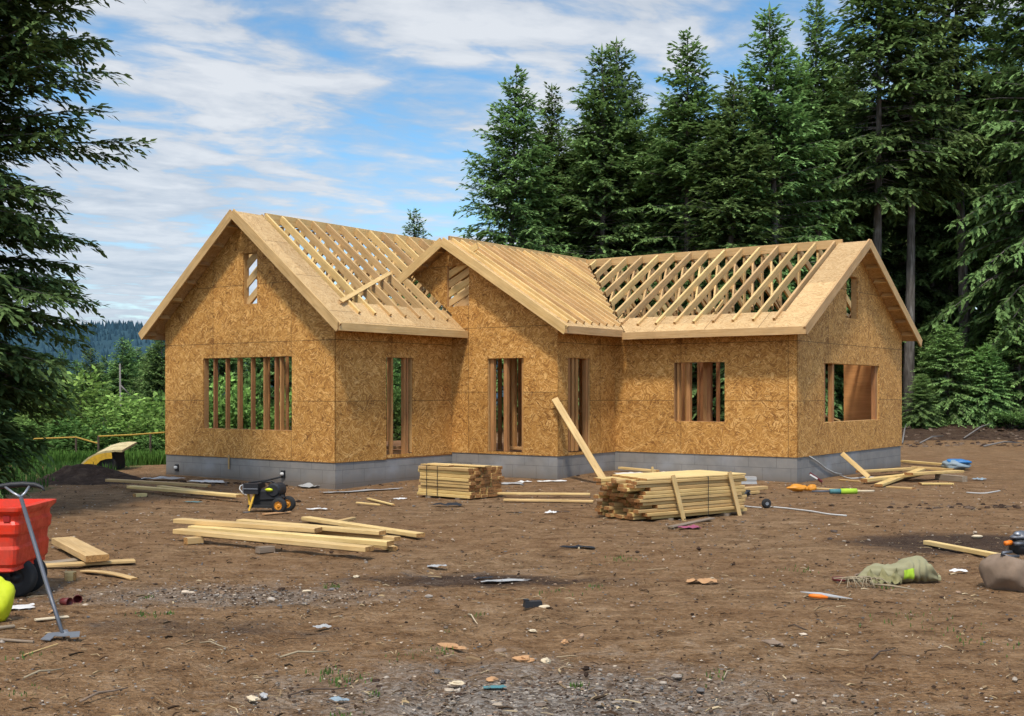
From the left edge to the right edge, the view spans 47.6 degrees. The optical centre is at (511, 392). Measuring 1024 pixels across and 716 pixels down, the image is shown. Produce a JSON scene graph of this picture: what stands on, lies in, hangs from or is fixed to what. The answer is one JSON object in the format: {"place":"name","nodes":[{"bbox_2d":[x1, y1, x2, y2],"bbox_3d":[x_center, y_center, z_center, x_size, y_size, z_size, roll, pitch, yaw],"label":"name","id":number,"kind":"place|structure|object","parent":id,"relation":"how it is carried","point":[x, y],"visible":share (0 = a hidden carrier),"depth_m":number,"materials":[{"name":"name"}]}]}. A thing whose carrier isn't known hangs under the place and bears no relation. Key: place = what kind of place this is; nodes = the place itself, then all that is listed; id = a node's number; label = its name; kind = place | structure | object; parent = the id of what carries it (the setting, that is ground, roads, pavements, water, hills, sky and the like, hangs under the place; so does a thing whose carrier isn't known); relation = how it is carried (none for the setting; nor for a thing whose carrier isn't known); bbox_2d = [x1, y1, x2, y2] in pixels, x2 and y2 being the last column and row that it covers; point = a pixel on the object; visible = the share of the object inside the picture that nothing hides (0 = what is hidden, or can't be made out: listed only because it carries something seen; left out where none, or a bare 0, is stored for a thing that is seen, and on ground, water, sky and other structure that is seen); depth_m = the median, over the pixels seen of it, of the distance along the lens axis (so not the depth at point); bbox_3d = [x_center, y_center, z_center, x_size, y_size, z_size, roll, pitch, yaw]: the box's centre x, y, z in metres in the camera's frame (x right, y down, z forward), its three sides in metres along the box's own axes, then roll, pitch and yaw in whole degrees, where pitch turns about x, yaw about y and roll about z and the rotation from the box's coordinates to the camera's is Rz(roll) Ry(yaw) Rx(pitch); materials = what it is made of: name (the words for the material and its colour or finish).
{"place":"outdoors","nodes":[
{"label":"outdoors","id":0,"kind":"place"},
{"bbox_2d":[0,447,165,494],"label":"grass","id":1,"kind":"structure","parent":0,"point":[132,458],"depth_m":29.30,"materials":[{"name":"green"}]},
{"bbox_2d":[10,329,945,410],"bbox_3d":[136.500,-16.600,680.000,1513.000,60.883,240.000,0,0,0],"label":"hills","id":2,"kind":"structure","parent":0,"point":[116,338],"depth_m":678.77,"materials":[{"name":"plant"}]},
{"bbox_2d":[0,319,502,377],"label":"distant forest","id":3,"kind":"object","parent":2,"relation":"on","point":[112,327],"visible":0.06,"depth_m":699.72,"materials":[{"name":"green"}]},
{"bbox_2d":[0,396,1023,715],"bbox_3d":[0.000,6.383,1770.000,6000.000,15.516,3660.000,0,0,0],"label":"ground","id":4,"kind":"structure","parent":0,"point":[998,466],"depth_m":9.94,"materials":[{"name":"soil"}]},
{"bbox_2d":[0,576,15,620],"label":"bag","id":5,"kind":"object","parent":4,"relation":"on","point":[7,591],"visible":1,"depth_m":9.13,"materials":[{"name":"plastic"}]},
{"bbox_2d":[0,499,55,596],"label":"garden cart","id":6,"kind":"object","parent":4,"relation":"on","point":[20,569],"visible":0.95,"depth_m":10.40,"materials":[{"name":"red plastic"}]},
{"bbox_2d":[0,481,79,640],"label":"shovel","id":7,"kind":"object","parent":4,"relation":"on","point":[47,636],"visible":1,"depth_m":9.13,"materials":[{"name":"metal"}]},
{"bbox_2d":[10,418,77,450],"bbox_3d":[-14.461,1.491,33.913,3.174,1.652,3.511,0,0,28],"label":"shrub","id":8,"kind":"object","parent":4,"relation":"on","point":[24,422],"visible":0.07,"depth_m":33.36,"materials":[{"name":"green plant"}]},
{"bbox_2d":[13,401,99,446],"bbox_3d":[-14.188,1.419,36.072,3.594,2.429,3.952,0,0,34],"label":"shrub","id":9,"kind":"object","parent":4,"relation":"on","point":[48,416],"visible":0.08,"depth_m":35.46,"materials":[{"name":"green plant"}]},
{"bbox_2d":[51,351,79,397],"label":"fir tree","id":10,"kind":"object","parent":4,"relation":"on","point":[59,373],"visible":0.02,"depth_m":60.02,"materials":[{"name":"green plant"}]},
{"bbox_2d":[18,415,131,453],"bbox_3d":[-12.567,1.454,33.398,3.120,1.588,2.837,0,0,21],"label":"shrub","id":11,"kind":"object","parent":4,"relation":"on","point":[60,431],"visible":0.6,"depth_m":32.93,"materials":[{"name":"green plant"}]},
{"bbox_2d":[0,0,156,498],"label":"fir tree","id":12,"kind":"object","parent":4,"relation":"on","point":[24,45],"visible":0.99,"depth_m":17.51,"materials":[{"name":"green plant"}]},
{"bbox_2d":[52,536,108,562],"bbox_3d":[-4.780,1.730,12.821,0.240,0.070,1.598,0,1,-34],"label":"lumber board","id":13,"kind":"object","parent":4,"relation":"on","point":[80,549],"visible":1,"depth_m":12.61,"materials":[{"name":"brown wood"}]},
{"bbox_2d":[15,365,162,436],"bbox_3d":[-13.298,0.948,37.004,4.673,3.695,4.749,0,0,-32],"label":"shrub","id":14,"kind":"object","parent":4,"relation":"on","point":[90,394],"visible":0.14,"depth_m":37.22,"materials":[{"name":"green plant"}]},
{"bbox_2d":[45,558,134,567],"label":"lumber board","id":15,"kind":"object","parent":4,"relation":"on","point":[83,563],"visible":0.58,"depth_m":12.18,"materials":[{"name":"brown wood"}]},
{"bbox_2d":[72,347,108,420],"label":"fir tree","id":16,"kind":"object","parent":4,"relation":"on","point":[89,368],"visible":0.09,"depth_m":65.79,"materials":[{"name":"green plant"}]},
{"bbox_2d":[33,464,148,484],"bbox_3d":[-8.805,1.679,24.084,2.500,0.397,2.200,0,0,0],"label":"soil mound","id":17,"kind":"object","parent":4,"relation":"on","point":[84,474],"visible":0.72,"depth_m":23.59,"materials":[{"name":"soil"}]},
{"bbox_2d":[33,432,164,456],"bbox_3d":[-11.242,1.505,31.000,3.947,0.899,0.058,0,0,0],"label":"rail fence","id":18,"kind":"object","parent":4,"relation":"on","point":[97,442],"visible":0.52,"depth_m":30.98,"materials":[{"name":"paint"}]},
{"bbox_2d":[85,355,113,400],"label":"fir tree","id":19,"kind":"object","parent":4,"relation":"on","point":[105,364],"visible":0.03,"depth_m":74.61,"materials":[{"name":"green plant"}]},
{"bbox_2d":[81,442,136,469],"bbox_3d":[-9.657,1.586,27.770,1.120,0.630,0.845,0,11,6],"label":"wheelbarrow","id":20,"kind":"object","parent":4,"relation":"on","point":[114,454],"visible":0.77,"depth_m":27.41,"materials":[{"name":"yellow metal"}]},
{"bbox_2d":[80,570,137,579],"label":"lumber board","id":21,"kind":"object","parent":4,"relation":"on","point":[125,576],"visible":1,"depth_m":11.47,"materials":[{"name":"brown wood"}]},
{"bbox_2d":[65,405,164,450],"bbox_3d":[-11.311,1.357,34.112,3.161,1.954,3.463,0,0,-11],"label":"shrub","id":22,"kind":"object","parent":4,"relation":"on","point":[140,423],"visible":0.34,"depth_m":33.59,"materials":[{"name":"green plant"}]},
{"bbox_2d":[98,337,142,416],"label":"fir tree","id":23,"kind":"object","parent":4,"relation":"on","point":[125,379],"visible":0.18,"depth_m":63.81,"materials":[{"name":"green plant"}]},
{"bbox_2d":[109,339,141,414],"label":"fir tree","id":24,"kind":"object","parent":4,"relation":"on","point":[134,355],"visible":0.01,"depth_m":67.82,"materials":[{"name":"green plant"}]},
{"bbox_2d":[103,432,164,452],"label":"shrub","id":25,"kind":"object","parent":4,"relation":"on","point":[144,441],"visible":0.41,"depth_m":32.83,"materials":[{"name":"green plant"}]},
{"bbox_2d":[125,340,164,414],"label":"fir tree","id":26,"kind":"object","parent":4,"relation":"on","point":[138,381],"visible":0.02,"depth_m":59.80,"materials":[{"name":"green plant"}]},
{"bbox_2d":[132,340,164,409],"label":"fir tree","id":27,"kind":"object","parent":4,"relation":"on","point":[150,388],"visible":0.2,"depth_m":51.69,"materials":[{"name":"green plant"}]},
{"bbox_2d":[73,390,224,442],"bbox_3d":[-11.569,1.266,36.055,4.148,2.710,4.545,0,0,35],"label":"shrub","id":28,"kind":"object","parent":4,"relation":"on","point":[152,410],"visible":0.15,"depth_m":35.18,"materials":[{"name":"green plant"}]},
{"bbox_2d":[105,479,210,486],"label":"lumber board","id":29,"kind":"object","parent":4,"relation":"on","point":[158,482],"visible":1,"depth_m":22.06,"materials":[{"name":"brown wood"}]},
{"bbox_2d":[127,485,243,497],"bbox_3d":[-5.889,1.769,20.739,3.402,0.050,0.160,-1,0,41],"label":"lumber board","id":30,"kind":"object","parent":4,"relation":"on","point":[234,495],"visible":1,"depth_m":20.55,"materials":[{"name":"brown wood"}]},
{"bbox_2d":[184,536,203,544],"bbox_3d":[-3.827,1.781,13.958,0.209,0.080,0.100,0,0,-43],"label":"wood block","id":31,"kind":"object","parent":4,"relation":"on","point":[194,540],"depth_m":13.91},
{"bbox_2d":[173,528,373,551],"bbox_3d":[-2.841,1.720,13.552,2.907,0.055,0.160,1,0,29],"label":"lumber board","id":32,"kind":"object","parent":31,"relation":"on","point":[286,541],"visible":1,"depth_m":13.43,"materials":[{"name":"brown wood"}]},
{"bbox_2d":[209,358,246,396],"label":"fir tree","id":33,"kind":"object","parent":4,"relation":"on","point":[233,364],"visible":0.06,"depth_m":45.58,"materials":[{"name":"green plant"}]},
{"bbox_2d":[209,371,279,429],"bbox_3d":[-9.377,1.163,39.973,3.097,4.054,3.048,0,0,-24],"label":"shrub","id":34,"kind":"object","parent":4,"relation":"on","point":[233,414],"visible":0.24,"depth_m":39.17,"materials":[{"name":"green plant"}]},
{"bbox_2d":[234,357,291,406],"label":"fir tree","id":35,"kind":"object","parent":4,"relation":"on","point":[259,362],"visible":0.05,"depth_m":44.81,"materials":[{"name":"green plant"}]},
{"bbox_2d":[255,545,274,553],"bbox_3d":[-2.844,1.813,13.384,0.201,0.070,0.100,0,0,-43],"label":"wood block","id":36,"kind":"object","parent":4,"relation":"on","point":[264,549],"depth_m":13.35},
{"bbox_2d":[239,476,295,512],"bbox_3d":[-3.782,1.550,17.685,0.866,0.554,0.469,0,0,12],"label":"generator","id":37,"kind":"object","parent":4,"relation":"on","point":[273,497],"visible":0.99,"depth_m":17.60,"materials":[{"name":"black plastic"}]},
{"bbox_2d":[243,368,291,429],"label":"shrub","id":38,"kind":"object","parent":4,"relation":"on","point":[259,395],"visible":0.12,"depth_m":40.81,"materials":[{"name":"green plant"}]},
{"bbox_2d":[256,387,291,429],"bbox_3d":[-7.643,1.196,40.020,3.097,4.006,3.048,0,0,7],"label":"shrub","id":39,"kind":"object","parent":4,"relation":"on","point":[272,416],"visible":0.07,"depth_m":39.55,"materials":[{"name":"green plant"}]},
{"bbox_2d":[301,516,424,537],"bbox_3d":[-2.028,1.786,15.461,0.140,0.050,2.590,0,0,-43],"label":"lumber board","id":40,"kind":"object","parent":4,"relation":"on","point":[365,526],"visible":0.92,"depth_m":15.36,"materials":[{"name":"brown wood"}]},
{"bbox_2d":[372,545,397,550],"bbox_3d":[-1.500,1.821,13.681,0.100,0.060,0.494,0,0,-31],"label":"wood block","id":41,"kind":"object","parent":4,"relation":"on","point":[392,548],"depth_m":13.49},
{"bbox_2d":[188,525,393,545],"bbox_3d":[-2.727,1.728,14.029,2.997,0.056,0.151,0,0,27],"label":"lumber board","id":42,"kind":"object","parent":41,"relation":"on","point":[356,540],"visible":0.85,"depth_m":13.86,"materials":[{"name":"brown wood"}]},
{"bbox_2d":[173,518,321,532],"bbox_3d":[-3.332,1.666,14.537,2.148,0.055,0.170,1,0,24],"label":"lumber board","id":43,"kind":"object","parent":42,"relation":"on","point":[266,526],"visible":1,"depth_m":14.45,"materials":[{"name":"brown wood"}]},
{"bbox_2d":[277,530,400,540],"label":"lumber board","id":44,"kind":"object","parent":41,"relation":"on","point":[390,537],"visible":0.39,"depth_m":14.09,"materials":[{"name":"brown wood"}]},
{"bbox_2d":[236,519,385,534],"bbox_3d":[-2.534,1.676,14.451,2.279,0.052,0.141,0,0,30],"label":"lumber board","id":45,"kind":"object","parent":44,"relation":"on","point":[353,530],"visible":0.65,"depth_m":14.18,"materials":[{"name":"brown wood"}]},
{"bbox_2d":[386,382,400,440],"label":"shrub","id":46,"kind":"object","parent":4,"relation":"on","point":[396,429],"visible":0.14,"depth_m":39.71,"materials":[{"name":"green plant"}]},
{"bbox_2d":[386,365,400,440],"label":"shrub","id":47,"kind":"object","parent":4,"relation":"on","point":[396,375],"visible":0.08,"depth_m":41.17,"materials":[{"name":"green plant"}]},
{"bbox_2d":[389,208,442,361],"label":"fir tree","id":48,"kind":"object","parent":4,"relation":"on","point":[414,234],"visible":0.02,"depth_m":51.79,"materials":[{"name":"green plant"}]},
{"bbox_2d":[417,463,503,499],"bbox_3d":[-0.890,1.569,20.522,1.438,0.611,0.914,0,0,40],"label":"lumber bundle","id":49,"kind":"object","parent":4,"relation":"on","point":[461,481],"visible":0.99,"depth_m":20.19,"materials":[{"name":"brown wood"}]},
{"bbox_2d":[439,64,578,431],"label":"fir tree","id":50,"kind":"object","parent":4,"relation":"on","point":[509,192],"visible":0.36,"depth_m":48.60,"materials":[{"name":"green plant"}]},
{"bbox_2d":[0,416,1022,715],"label":"grass tufts","id":51,"kind":"object","parent":4,"relation":"on","point":[328,672],"visible":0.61,"depth_m":8.70,"materials":[{"name":"green"}]},
{"bbox_2d":[0,484,1023,715],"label":"straw litter","id":52,"kind":"object","parent":4,"relation":"on","point":[503,707],"visible":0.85,"depth_m":8.70,"materials":[{"name":"brown"}]},
{"bbox_2d":[138,209,922,489],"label":"unfinished house","id":53,"kind":"structure","parent":4,"relation":"on","point":[547,320],"depth_m":25.00,"materials":[{"name":"brown wood"}]},
{"bbox_2d":[523,599,542,607],"bbox_3d":[0.176,1.800,9.908,0.160,0.063,0.086,0,0,-14],"label":"black block","id":54,"kind":"object","parent":4,"relation":"on","point":[527,603],"depth_m":9.87,"materials":[{"name":"plastic"}]},
{"bbox_2d":[496,82,586,411],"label":"fir tree","id":55,"kind":"object","parent":4,"relation":"on","point":[561,165],"visible":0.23,"depth_m":51.62,"materials":[{"name":"green plant"}]},
{"bbox_2d":[497,492,590,494],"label":"lumber board","id":56,"kind":"object","parent":4,"relation":"on","point":[519,493],"visible":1,"depth_m":20.27,"materials":[{"name":"brown wood"}]},
{"bbox_2d":[503,499,593,502],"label":"lumber board","id":57,"kind":"object","parent":4,"relation":"on","point":[553,500],"visible":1,"depth_m":19.38,"materials":[{"name":"brown wood"}]},
{"bbox_2d":[552,397,605,476],"bbox_3d":[1.373,0.986,23.425,0.140,2.373,0.045,-22,-35,-11],"label":"lumber board","id":58,"kind":"object","parent":4,"relation":"on","point":[581,443],"visible":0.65,"depth_m":23.44,"materials":[{"name":"brown wood"}]},
{"bbox_2d":[541,45,670,406],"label":"fir tree","id":59,"kind":"object","parent":4,"relation":"on","point":[590,144],"visible":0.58,"depth_m":49.51,"materials":[{"name":"green plant"}]},
{"bbox_2d":[570,36,694,409],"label":"fir tree","id":60,"kind":"object","parent":4,"relation":"on","point":[635,113],"visible":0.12,"depth_m":51.66,"materials":[{"name":"green plant"}]},
{"bbox_2d":[611,115,696,420],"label":"fir tree","id":61,"kind":"object","parent":4,"relation":"on","point":[668,216],"visible":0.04,"depth_m":52.33,"materials":[{"name":"green plant"}]},
{"bbox_2d":[593,470,746,520],"bbox_3d":[2.405,1.532,17.361,2.394,0.690,1.108,0,0,-36],"label":"lumber bundle","id":62,"kind":"object","parent":4,"relation":"on","point":[669,495],"visible":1,"depth_m":16.93,"materials":[{"name":"brown wood"}]},
{"bbox_2d":[607,27,765,401],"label":"fir tree","id":63,"kind":"object","parent":4,"relation":"on","point":[678,153],"visible":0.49,"depth_m":48.56,"materials":[{"name":"green plant"}]},
{"bbox_2d":[662,70,804,421],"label":"fir tree","id":64,"kind":"object","parent":4,"relation":"on","point":[736,208],"visible":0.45,"depth_m":46.42,"materials":[{"name":"green plant"}]},
{"bbox_2d":[692,1,851,421],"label":"fir tree","id":65,"kind":"object","parent":4,"relation":"on","point":[786,134],"visible":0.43,"depth_m":47.55,"materials":[{"name":"green plant"}]},
{"bbox_2d":[786,484,816,491],"bbox_3d":[5.350,1.769,21.481,0.567,0.146,0.198,0,0,0],"label":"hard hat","id":66,"kind":"object","parent":4,"relation":"on","point":[798,487],"visible":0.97,"depth_m":21.43,"materials":[{"name":"orange plastic"}]},
{"bbox_2d":[800,591,851,598],"bbox_3d":[2.796,1.808,10.323,0.430,0.046,0.150,0,0,0],"label":"trowel","id":67,"kind":"object","parent":4,"relation":"on","point":[819,595],"visible":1,"depth_m":10.28,"materials":[{"name":"orange plastic"}]},
{"bbox_2d":[765,0,905,420],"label":"fir tree","id":68,"kind":"object","parent":4,"relation":"on","point":[829,106],"visible":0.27,"depth_m":49.45,"materials":[{"name":"green plant"}]},
{"bbox_2d":[812,488,873,493],"bbox_3d":[5.995,1.796,21.035,1.150,0.099,0.099,0,0,-4],"label":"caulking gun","id":69,"kind":"object","parent":4,"relation":"on","point":[845,491],"visible":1,"depth_m":21.00,"materials":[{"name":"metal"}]},
{"bbox_2d":[840,452,870,477],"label":"lumber board","id":70,"kind":"object","parent":4,"relation":"on","point":[855,465],"visible":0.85,"depth_m":24.51,"materials":[{"name":"brown wood"}]},
{"bbox_2d":[814,68,926,409],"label":"fir tree","id":71,"kind":"object","parent":4,"relation":"on","point":[861,220],"visible":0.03,"depth_m":55.39,"materials":[{"name":"green plant"}]},
{"bbox_2d":[833,576,914,589],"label":"root clump","id":72,"kind":"object","parent":4,"relation":"on","point":[866,579],"visible":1,"depth_m":10.88,"materials":[{"name":"plant"}]},
{"bbox_2d":[783,0,976,257],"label":"fir tree","id":73,"kind":"object","parent":4,"relation":"on","point":[902,87],"visible":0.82,"depth_m":48.95,"materials":[{"name":"green plant"}]},
{"bbox_2d":[856,467,915,472],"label":"lumber board","id":74,"kind":"object","parent":4,"relation":"on","point":[888,469],"visible":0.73,"depth_m":25.69,"materials":[{"name":"brown wood"}]},
{"bbox_2d":[861,474,920,481],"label":"lumber board","id":75,"kind":"object","parent":4,"relation":"on","point":[871,479],"visible":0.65,"depth_m":23.38,"materials":[{"name":"brown wood"}]},
{"bbox_2d":[856,556,940,583],"bbox_3d":[3.794,1.736,11.397,0.860,0.251,0.357,0,0,-6],"label":"cloth sack","id":76,"kind":"object","parent":4,"relation":"on","point":[913,569],"visible":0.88,"depth_m":11.32,"materials":[{"name":"fabric"}]},
{"bbox_2d":[874,468,924,486],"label":"lumber board","id":77,"kind":"object","parent":4,"relation":"on","point":[885,482],"visible":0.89,"depth_m":23.19,"materials":[{"name":"brown wood"}]},
{"bbox_2d":[837,0,994,419],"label":"fir tree","id":78,"kind":"object","parent":4,"relation":"on","point":[944,64],"visible":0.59,"depth_m":49.54,"materials":[{"name":"green plant"}]},
{"bbox_2d":[846,77,986,392],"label":"fir tree","id":79,"kind":"object","parent":4,"relation":"on","point":[933,242],"visible":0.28,"depth_m":54.55,"materials":[{"name":"green plant"}]},
{"bbox_2d":[902,373,949,428],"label":"fir tree","id":80,"kind":"object","parent":4,"relation":"on","point":[922,393],"visible":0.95,"depth_m":46.77,"materials":[{"name":"green plant"}]},
{"bbox_2d":[886,49,969,376],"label":"fir tree","id":81,"kind":"object","parent":4,"relation":"on","point":[962,87],"visible":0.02,"depth_m":63.68,"materials":[{"name":"green plant"}]},
{"bbox_2d":[902,314,970,415],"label":"fir tree","id":82,"kind":"object","parent":4,"relation":"on","point":[927,338],"visible":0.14,"depth_m":50.94,"materials":[{"name":"green plant"}]},
{"bbox_2d":[902,322,991,427],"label":"fir tree","id":83,"kind":"object","parent":4,"relation":"on","point":[942,360],"visible":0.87,"depth_m":47.33,"materials":[{"name":"green plant"}]},
{"bbox_2d":[902,87,996,403],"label":"fir tree","id":84,"kind":"object","parent":4,"relation":"on","point":[934,223],"visible":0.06,"depth_m":55.22,"materials":[{"name":"green plant"}]},
{"bbox_2d":[935,474,966,481],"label":"lumber board","id":85,"kind":"object","parent":4,"relation":"on","point":[955,478],"visible":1,"depth_m":24.00,"materials":[{"name":"brown wood"}]},
{"bbox_2d":[904,470,963,474],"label":"lumber board","id":86,"kind":"object","parent":85,"relation":"on","point":[934,472],"visible":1,"depth_m":24.16,"materials":[{"name":"brown wood"}]},
{"bbox_2d":[883,0,1023,412],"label":"fir tree","id":87,"kind":"object","parent":4,"relation":"on","point":[973,8],"visible":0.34,"depth_m":51.41,"materials":[{"name":"green plant"}]},
{"bbox_2d":[941,459,971,469],"bbox_3d":[10.598,1.714,27.665,0.718,0.249,0.473,0,0,0],"label":"tarp bundle","id":88,"kind":"object","parent":4,"relation":"on","point":[956,464],"visible":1,"depth_m":27.53,"materials":[{"name":"blue plastic"}]},
{"bbox_2d":[923,540,1000,556],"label":"lumber board","id":89,"kind":"object","parent":4,"relation":"on","point":[958,548],"visible":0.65,"depth_m":13.43,"materials":[{"name":"brown wood"}]},
{"bbox_2d":[915,90,1013,381],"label":"fir tree","id":90,"kind":"object","parent":4,"relation":"on","point":[955,291],"visible":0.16,"depth_m":54.82,"materials":[{"name":"green plant"}]},
{"bbox_2d":[918,0,1023,372],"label":"fir tree","id":91,"kind":"object","parent":4,"relation":"on","point":[1005,128],"visible":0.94,"depth_m":49.23,"materials":[{"name":"green plant"}]},
{"bbox_2d":[959,338,985,422],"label":"fir tree","id":92,"kind":"object","parent":4,"relation":"on","point":[972,348],"visible":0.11,"depth_m":49.89,"materials":[{"name":"green plant"}]},
{"bbox_2d":[940,62,1023,265],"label":"fir tree","id":93,"kind":"object","parent":4,"relation":"on","point":[1004,172],"visible":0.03,"depth_m":54.22,"materials":[{"name":"green plant"}]},
{"bbox_2d":[946,30,1020,290],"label":"fir tree","id":94,"kind":"object","parent":4,"relation":"on","point":[995,64],"visible":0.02,"depth_m":70.89,"materials":[{"name":"green plant"}]},
{"bbox_2d":[950,342,1021,427],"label":"fir tree","id":95,"kind":"object","parent":4,"relation":"on","point":[988,361],"visible":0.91,"depth_m":47.04,"materials":[{"name":"green plant"}]},
{"bbox_2d":[964,302,1023,428],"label":"fir tree","id":96,"kind":"object","parent":4,"relation":"on","point":[1010,353],"visible":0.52,"depth_m":47.97,"materials":[{"name":"green plant"}]},
{"bbox_2d":[972,263,1022,396],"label":"fir tree","id":97,"kind":"object","parent":4,"relation":"on","point":[991,327],"visible":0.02,"depth_m":52.05,"materials":[{"name":"green plant"}]},
{"bbox_2d":[979,553,1023,592],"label":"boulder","id":98,"kind":"object","parent":4,"relation":"on","point":[997,571],"visible":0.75,"depth_m":10.88,"materials":[{"name":"brown stone"}]},
{"bbox_2d":[1000,530,1023,557],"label":"chainsaw","id":99,"kind":"object","parent":98,"relation":"on","point":[1016,544],"visible":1,"depth_m":10.99,"materials":[{"name":"black plastic"}]},
{"bbox_2d":[981,411,1023,428],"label":"shrub","id":100,"kind":"object","parent":4,"relation":"on","point":[1004,421],"visible":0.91,"depth_m":46.38,"materials":[{"name":"green plant"}]},
{"bbox_2d":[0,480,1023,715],"bbox_3d":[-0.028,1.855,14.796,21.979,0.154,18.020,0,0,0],"label":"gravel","id":101,"kind":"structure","parent":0,"point":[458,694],"depth_m":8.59,"materials":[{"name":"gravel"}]},
{"bbox_2d":[0,0,1023,326],"label":"sky","id":102,"kind":"structure","parent":0,"point":[362,114],"materials":[{"name":"blue"}]},
{"bbox_2d":[150,422,1023,509],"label":"dirt clods","id":103,"kind":"object","parent":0,"point":[907,444],"visible":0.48,"depth_m":39.86,"materials":[{"name":"brown"}]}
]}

